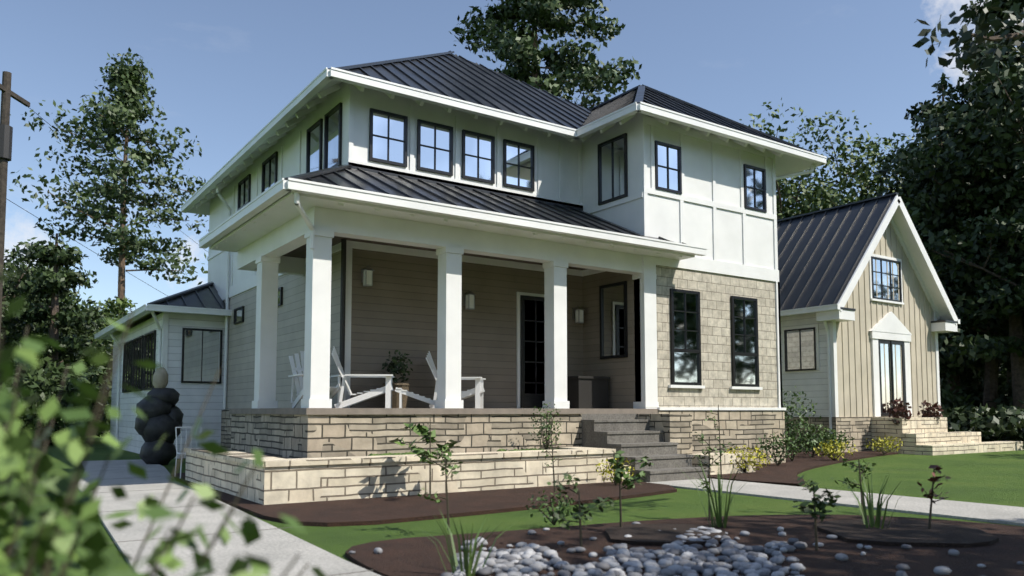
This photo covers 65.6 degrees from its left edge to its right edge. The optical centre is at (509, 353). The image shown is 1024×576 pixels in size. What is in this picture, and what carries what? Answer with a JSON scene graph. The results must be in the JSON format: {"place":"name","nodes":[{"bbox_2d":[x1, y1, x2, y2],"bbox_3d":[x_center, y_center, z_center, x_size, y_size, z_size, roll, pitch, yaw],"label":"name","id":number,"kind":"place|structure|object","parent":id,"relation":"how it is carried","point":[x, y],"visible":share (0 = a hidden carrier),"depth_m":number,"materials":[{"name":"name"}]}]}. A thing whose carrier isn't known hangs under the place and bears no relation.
{"place":"outdoors","nodes":[
{"label":"outdoors","id":0,"kind":"place"},
{"bbox_2d":[229,206,658,457],"bbox_3d":[-1.210,0.160,15.820,7.370,4.430,4.340,3,-5,-34],"label":"house porch","id":1,"kind":"object","parent":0,"point":[316,425],"visible":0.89,"depth_m":13.58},
{"bbox_2d":[288,351,344,407],"bbox_3d":[-3.416,0.444,13.961,0.800,1.110,1.048,2,-5,-29],"label":"adirondack chair","id":2,"kind":"object","parent":1,"relation":"on","point":[295,376],"visible":0.39,"depth_m":14.06,"materials":[{"name":"white paint"}]},
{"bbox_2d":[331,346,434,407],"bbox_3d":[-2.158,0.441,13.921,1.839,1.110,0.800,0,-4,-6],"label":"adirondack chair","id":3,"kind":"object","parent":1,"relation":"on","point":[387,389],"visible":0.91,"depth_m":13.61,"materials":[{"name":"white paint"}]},
{"bbox_2d":[381,350,412,407],"bbox_3d":[-2.052,0.478,14.566,0.580,1.075,0.561,3,-5,-34],"label":"potted plant","id":4,"kind":"object","parent":1,"relation":"on","point":[395,384],"visible":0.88,"depth_m":14.47,"materials":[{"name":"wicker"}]},
{"bbox_2d":[199,162,706,259],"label":"porch roof","id":5,"kind":"structure","parent":1,"relation":"attached to","point":[350,188],"depth_m":13.84,"materials":[{"name":"black metal"}]},
{"bbox_2d":[426,351,485,407],"bbox_3d":[-1.005,0.515,14.945,1.048,1.110,0.800,0,-4,4],"label":"adirondack chair","id":6,"kind":"object","parent":1,"relation":"on","point":[478,390],"visible":0.54,"depth_m":14.65,"materials":[{"name":"white paint"}]},
{"bbox_2d":[207,82,785,463],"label":"house walls","id":7,"kind":"structure","parent":0,"point":[709,332],"depth_m":16.71,"materials":[{"name":"white paint"}]},
{"bbox_2d":[0,419,1023,575],"bbox_3d":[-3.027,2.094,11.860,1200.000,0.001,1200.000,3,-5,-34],"label":"lawn","id":8,"kind":"structure","parent":0,"point":[996,478],"depth_m":10.90,"materials":[{"name":"green plant"}]},
{"bbox_2d":[0,359,74,436],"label":"hedge","id":9,"kind":"object","parent":8,"relation":"on","point":[38,382],"visible":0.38,"depth_m":26.18,"materials":[{"name":"green plant"}]},
{"bbox_2d":[1,237,77,365],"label":"tree","id":10,"kind":"object","parent":8,"relation":"on","point":[9,333],"visible":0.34,"depth_m":31.16,"materials":[{"name":"green plant"}]},
{"bbox_2d":[0,356,111,438],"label":"hedge","id":11,"kind":"object","parent":8,"relation":"on","point":[63,403],"visible":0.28,"depth_m":27.52,"materials":[{"name":"green plant"}]},
{"bbox_2d":[0,222,116,445],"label":"tree","id":12,"kind":"object","parent":8,"relation":"on","point":[56,284],"visible":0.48,"depth_m":29.89,"materials":[{"name":"green plant"}]},
{"bbox_2d":[2,256,121,427],"bbox_3d":[-22.271,-0.466,36.319,8.192,8.666,7.574,0,-4,5],"label":"tree","id":13,"kind":"object","parent":8,"relation":"on","point":[65,303],"visible":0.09,"depth_m":35.99,"materials":[{"name":"green plant"}]},
{"bbox_2d":[19,360,111,440],"bbox_3d":[-16.401,1.771,30.000,5.189,3.074,5.227,3,-5,-34],"label":"hedge","id":14,"kind":"object","parent":8,"relation":"on","point":[101,378],"visible":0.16,"depth_m":29.43,"materials":[{"name":"green plant"}]},
{"bbox_2d":[40,265,108,316],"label":"tree","id":15,"kind":"object","parent":8,"relation":"on","point":[61,268],"visible":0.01,"depth_m":50.59,"materials":[{"name":"green plant"}]},
{"bbox_2d":[62,366,111,435],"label":"tree","id":16,"kind":"object","parent":8,"relation":"on","point":[102,368],"visible":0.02,"depth_m":33.33,"materials":[{"name":"green plant"}]},
{"bbox_2d":[62,296,137,377],"bbox_3d":[-20.922,0.532,40.495,6.877,7.284,6.586,-1,-4,15],"label":"tree","id":17,"kind":"object","parent":8,"relation":"on","point":[119,306],"visible":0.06,"depth_m":39.29,"materials":[{"name":"green plant"}]},
{"bbox_2d":[0,71,207,330],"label":"utility pole","id":18,"kind":"object","parent":8,"relation":"on","point":[6,129],"visible":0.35,"depth_m":21.39,"materials":[{"name":"brown wood"}]},
{"bbox_2d":[9,47,208,315],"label":"tree","id":19,"kind":"object","parent":8,"relation":"on","point":[125,107],"visible":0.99,"depth_m":44.38,"materials":[{"name":"leaves"},{"name":"bark"}]},
{"bbox_2d":[0,268,325,575],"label":"bush","id":20,"kind":"object","parent":8,"relation":"on","point":[39,545],"visible":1,"depth_m":2.00,"materials":[{"name":"green plant"}]},
{"bbox_2d":[94,282,231,458],"bbox_3d":[-8.390,0.154,25.944,8.167,5.908,9.697,3,-5,-34],"label":"annex","id":21,"kind":"object","parent":8,"relation":"on","point":[179,337],"visible":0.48,"depth_m":21.02,"materials":[{"name":"white wood"}]},
{"bbox_2d":[414,444,462,529],"bbox_3d":[-0.725,1.343,7.899,0.473,0.846,0.475,1,-4,-18],"label":"sapling","id":22,"kind":"object","parent":8,"relation":"on","point":[447,458],"visible":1,"depth_m":7.98,"materials":[{"name":"green plant"}]},
{"bbox_2d":[185,446,755,504],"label":"retaining wall","id":23,"kind":"structure","parent":8,"relation":"on","point":[275,480],"depth_m":11.40,"materials":[{"name":"stone"}]},
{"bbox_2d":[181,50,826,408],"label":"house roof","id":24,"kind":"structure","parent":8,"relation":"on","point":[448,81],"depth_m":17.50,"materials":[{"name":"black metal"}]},
{"bbox_2d":[41,459,1023,575],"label":"concrete paths","id":25,"kind":"structure","parent":8,"relation":"on","point":[279,549],"depth_m":9.12,"materials":[{"name":"grey concrete"}]},
{"bbox_2d":[135,367,183,464],"bbox_3d":[-7.972,1.457,18.106,0.758,2.282,0.969,-3,-5,36],"label":"stone stack sculpture","id":26,"kind":"object","parent":25,"relation":"on","point":[163,414],"visible":0.91,"depth_m":17.88,"materials":[{"name":"stone"}]},
{"bbox_2d":[581,414,708,481],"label":"porch steps","id":27,"kind":"structure","parent":25,"relation":"on","point":[663,442],"depth_m":14.60,"materials":[{"name":"concrete"}]},
{"bbox_2d":[449,0,641,108],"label":"tree","id":28,"kind":"object","parent":8,"relation":"on","point":[519,46],"visible":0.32,"depth_m":37.08,"materials":[{"name":"leaves"},{"name":"bark"}]},
{"bbox_2d":[171,451,1023,575],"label":"planting beds","id":29,"kind":"object","parent":8,"relation":"on","point":[997,549],"visible":0.56,"depth_m":7.65,"materials":[{"name":"soil"}]},
{"bbox_2d":[174,427,201,477],"bbox_3d":[-5.694,1.768,14.212,0.462,0.891,0.502,3,-5,-34],"label":"wire chair","id":30,"kind":"object","parent":29,"relation":"on","point":[177,453],"visible":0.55,"depth_m":14.30,"materials":[{"name":"white paint"}]},
{"bbox_2d":[250,448,551,458],"bbox_3d":[-2.018,1.933,13.638,5.090,0.578,4.020,3,-5,-34],"label":"terrace bed","id":31,"kind":"object","parent":29,"relation":"on","point":[389,453],"visible":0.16,"depth_m":12.61,"materials":[{"name":"brown soil"}]},
{"bbox_2d":[527,403,560,449],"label":"terrace shrub","id":32,"kind":"object","parent":31,"relation":"on","point":[549,436],"visible":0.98,"depth_m":13.71,"materials":[{"name":"green plant"}]},
{"bbox_2d":[389,417,460,498],"bbox_3d":[-1.163,1.425,10.794,0.685,1.100,0.922,-2,-5,28],"label":"sapling","id":33,"kind":"object","parent":29,"relation":"on","point":[428,437],"visible":0.88,"depth_m":10.76,"materials":[{"name":"green plant"}]},
{"bbox_2d":[406,509,523,575],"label":"grass tuft","id":34,"kind":"object","parent":29,"relation":"on","point":[467,568],"visible":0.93,"depth_m":5.66,"materials":[{"name":"green plant"}]},
{"bbox_2d":[525,490,577,524],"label":"shrub","id":35,"kind":"object","parent":29,"relation":"on","point":[551,518],"visible":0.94,"depth_m":8.31,"materials":[{"name":"green plant"}]},
{"bbox_2d":[542,437,562,491],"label":"sapling","id":36,"kind":"object","parent":29,"relation":"on","point":[553,461],"visible":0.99,"depth_m":11.64,"materials":[{"name":"green plant"}]},
{"bbox_2d":[547,471,614,546],"bbox_3d":[0.594,1.361,6.905,0.511,0.665,0.463,-3,-5,38],"label":"sapling","id":37,"kind":"object","parent":29,"relation":"on","point":[577,509],"visible":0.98,"depth_m":6.90,"materials":[{"name":"green plant"}]},
{"bbox_2d":[596,457,633,484],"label":"flowering shrub","id":38,"kind":"object","parent":29,"relation":"on","point":[609,471],"visible":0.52,"depth_m":12.64,"materials":[{"name":"yellow plant"}]},
{"bbox_2d":[607,450,653,526],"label":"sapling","id":39,"kind":"object","parent":29,"relation":"on","point":[627,481],"visible":0.98,"depth_m":7.92,"materials":[{"name":"green plant"}]},
{"bbox_2d":[349,522,1023,575],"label":"pebbles","id":40,"kind":"object","parent":29,"relation":"on","point":[677,557],"visible":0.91,"depth_m":6.18,"materials":[{"name":"grey stone"}]},
{"bbox_2d":[681,457,744,527],"bbox_3d":[2.128,1.399,8.150,0.772,0.768,0.910,3,-5,-34],"label":"grass tuft","id":41,"kind":"object","parent":29,"relation":"on","point":[717,511],"visible":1,"depth_m":8.10,"materials":[{"name":"green plant"}]},
{"bbox_2d":[705,405,721,476],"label":"sapling","id":42,"kind":"object","parent":29,"relation":"on","point":[718,429],"visible":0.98,"depth_m":14.23,"materials":[{"name":"green"}]},
{"bbox_2d":[692,432,735,518],"bbox_3d":[2.259,1.356,8.808,0.475,0.952,0.392,-2,-5,24],"label":"sapling","id":43,"kind":"object","parent":29,"relation":"on","point":[710,458],"visible":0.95,"depth_m":8.85,"materials":[{"name":"green plant"}]},
{"bbox_2d":[726,445,770,472],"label":"flowering bush","id":44,"kind":"object","parent":29,"relation":"on","point":[749,458],"visible":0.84,"depth_m":15.14,"materials":[{"name":"yellow plant"}]},
{"bbox_2d":[753,432,798,465],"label":"bay shrub","id":45,"kind":"object","parent":29,"relation":"on","point":[776,442],"visible":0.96,"depth_m":17.19,"materials":[{"name":"green plant"}]},
{"bbox_2d":[782,386,822,460],"bbox_3d":[6.692,1.670,18.797,1.328,1.782,1.400,3,-5,-34],"label":"shrub","id":46,"kind":"object","parent":29,"relation":"on","point":[790,427],"visible":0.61,"depth_m":18.68,"materials":[{"name":"green plant"}]},
{"bbox_2d":[785,425,843,456],"bbox_3d":[7.705,2.240,20.240,1.525,0.859,1.577,3,-5,-34],"label":"bay shrub","id":47,"kind":"object","parent":29,"relation":"on","point":[820,438],"visible":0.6,"depth_m":20.18,"materials":[{"name":"green plant"}]},
{"bbox_2d":[793,475,841,550],"bbox_3d":[2.593,1.353,6.699,0.484,0.652,0.337,0,-4,4],"label":"sapling","id":48,"kind":"object","parent":29,"relation":"on","point":[821,505],"visible":1,"depth_m":6.71,"materials":[{"name":"green plant"}]},
{"bbox_2d":[806,428,854,454],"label":"bay shrub","id":49,"kind":"object","parent":29,"relation":"on","point":[839,439],"visible":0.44,"depth_m":21.16,"materials":[{"name":"green plant"}]},
{"bbox_2d":[813,439,857,460],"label":"flowering shrub","id":50,"kind":"object","parent":29,"relation":"on","point":[832,451],"visible":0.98,"depth_m":18.88,"materials":[{"name":"yellow plant"}]},
{"bbox_2d":[831,458,875,514],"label":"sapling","id":51,"kind":"object","parent":29,"relation":"on","point":[859,466],"visible":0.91,"depth_m":8.95,"materials":[{"name":"green plant"}]},
{"bbox_2d":[846,471,914,528],"bbox_3d":[3.678,1.452,7.958,0.590,0.634,0.977,0,-4,-3],"label":"grass tuft","id":52,"kind":"object","parent":29,"relation":"on","point":[869,499],"visible":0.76,"depth_m":7.86,"materials":[{"name":"green plant"}]},
{"bbox_2d":[864,435,902,454],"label":"flowering bush","id":53,"kind":"object","parent":29,"relation":"on","point":[880,442],"visible":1,"depth_m":21.66,"materials":[{"name":"yellow plant"}]},
{"bbox_2d":[917,465,950,528],"bbox_3d":[4.177,1.419,7.777,0.398,0.638,0.236,3,-5,-34],"label":"dark plant","id":54,"kind":"object","parent":29,"relation":"on","point":[933,480],"visible":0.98,"depth_m":7.78,"materials":[{"name":"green plant"}]},
{"bbox_2d":[739,97,913,219],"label":"tree","id":55,"kind":"object","parent":8,"relation":"on","point":[785,210],"visible":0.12,"depth_m":44.41,"materials":[{"name":"green plant"}]},
{"bbox_2d":[776,133,918,224],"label":"tree","id":56,"kind":"object","parent":8,"relation":"on","point":[826,192],"visible":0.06,"depth_m":42.88,"materials":[{"name":"green plant"}]},
{"bbox_2d":[777,192,1023,454],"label":"cottage","id":57,"kind":"structure","parent":8,"relation":"on","point":[867,314],"depth_m":24.09,"materials":[{"name":"wood"}]},
{"bbox_2d":[885,398,911,424],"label":"bush","id":58,"kind":"object","parent":57,"relation":"on","point":[899,410],"visible":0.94,"depth_m":23.01,"materials":[{"name":"brown"}]},
{"bbox_2d":[917,400,942,418],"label":"bush","id":59,"kind":"object","parent":57,"relation":"on","point":[927,412],"visible":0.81,"depth_m":24.00,"materials":[{"name":"brown"}]},
{"bbox_2d":[870,168,979,388],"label":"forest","id":60,"kind":"object","parent":8,"relation":"on","point":[901,181],"visible":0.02,"depth_m":49.08,"materials":[{"name":"green plant"}]},
{"bbox_2d":[866,187,985,347],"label":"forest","id":61,"kind":"object","parent":8,"relation":"on","point":[944,344],"visible":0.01,"depth_m":37.52,"materials":[{"name":"green plant"}]},
{"bbox_2d":[860,100,1023,409],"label":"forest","id":62,"kind":"object","parent":8,"relation":"on","point":[915,167],"visible":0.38,"depth_m":32.81,"materials":[{"name":"green plant"}]},
{"bbox_2d":[874,72,1010,407],"bbox_3d":[21.171,-4.781,37.554,8.223,17.443,9.661,-1,-4,11],"label":"tree","id":63,"kind":"object","parent":8,"relation":"on","point":[951,376],"visible":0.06,"depth_m":37.35,"materials":[{"name":"green plant"}]},
{"bbox_2d":[940,379,975,408],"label":"hedge","id":64,"kind":"object","parent":8,"relation":"on","point":[950,397],"visible":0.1,"depth_m":32.59,"materials":[{"name":"green plant"}]},
{"bbox_2d":[941,403,982,437],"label":"hedge","id":65,"kind":"object","parent":8,"relation":"on","point":[949,410],"visible":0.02,"depth_m":29.09,"materials":[{"name":"green plant"}]},
{"bbox_2d":[904,27,1023,311],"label":"tree","id":66,"kind":"object","parent":8,"relation":"on","point":[1013,113],"visible":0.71,"depth_m":30.20,"materials":[{"name":"green plant"}]},
{"bbox_2d":[905,0,1023,409],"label":"tree","id":67,"kind":"object","parent":8,"relation":"on","point":[1010,320],"visible":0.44,"depth_m":31.93,"materials":[{"name":"green plant"}]},
{"bbox_2d":[940,379,1005,407],"bbox_3d":[22.087,2.539,37.890,5.250,2.664,5.245,3,-5,-34],"label":"hedge","id":68,"kind":"object","parent":8,"relation":"on","point":[965,385],"visible":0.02,"depth_m":36.96,"materials":[{"name":"green plant"}]},
{"bbox_2d":[944,47,1015,391],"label":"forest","id":69,"kind":"object","parent":8,"relation":"on","point":[1008,373],"depth_m":44.68,"materials":[{"name":"green plant"}]},
{"bbox_2d":[941,403,1023,441],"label":"hedge","id":70,"kind":"object","parent":8,"relation":"on","point":[953,427],"visible":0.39,"depth_m":26.96,"materials":[{"name":"green plant"}]},
{"bbox_2d":[955,377,1012,409],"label":"tree","id":71,"kind":"object","parent":8,"relation":"on","point":[981,388],"visible":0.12,"depth_m":35.80,"materials":[{"name":"green plant"}]},
{"bbox_2d":[949,405,1023,444],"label":"hedge","id":72,"kind":"object","parent":8,"relation":"on","point":[994,419],"visible":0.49,"depth_m":26.03,"materials":[{"name":"green plant"}]},
{"bbox_2d":[981,407,1023,440],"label":"hedge","id":73,"kind":"object","parent":8,"relation":"on","point":[1019,424],"visible":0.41,"depth_m":25.85,"materials":[{"name":"green plant"}]},
{"bbox_2d":[985,382,1023,407],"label":"tree","id":74,"kind":"object","parent":8,"relation":"on","point":[1008,397],"visible":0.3,"depth_m":33.49,"materials":[{"name":"green plant"}]},
{"bbox_2d":[0,0,1023,313],"label":"sky","id":75,"kind":"structure","parent":0,"point":[222,70],"materials":[{"name":"blue"}]},
{"bbox_2d":[901,182,1006,387],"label":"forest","id":76,"kind":"object","parent":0,"point":[1003,375],"depth_m":46.78,"materials":[{"name":"green plant"}]},
{"bbox_2d":[913,0,1023,73],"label":"tree","id":77,"kind":"object","parent":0,"point":[983,27],"visible":1,"depth_m":8.43,"materials":[{"name":"green plant"}]},
{"bbox_2d":[986,242,1023,366],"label":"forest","id":78,"kind":"object","parent":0,"point":[1008,333],"visible":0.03,"depth_m":33.99,"materials":[{"name":"green plant"}]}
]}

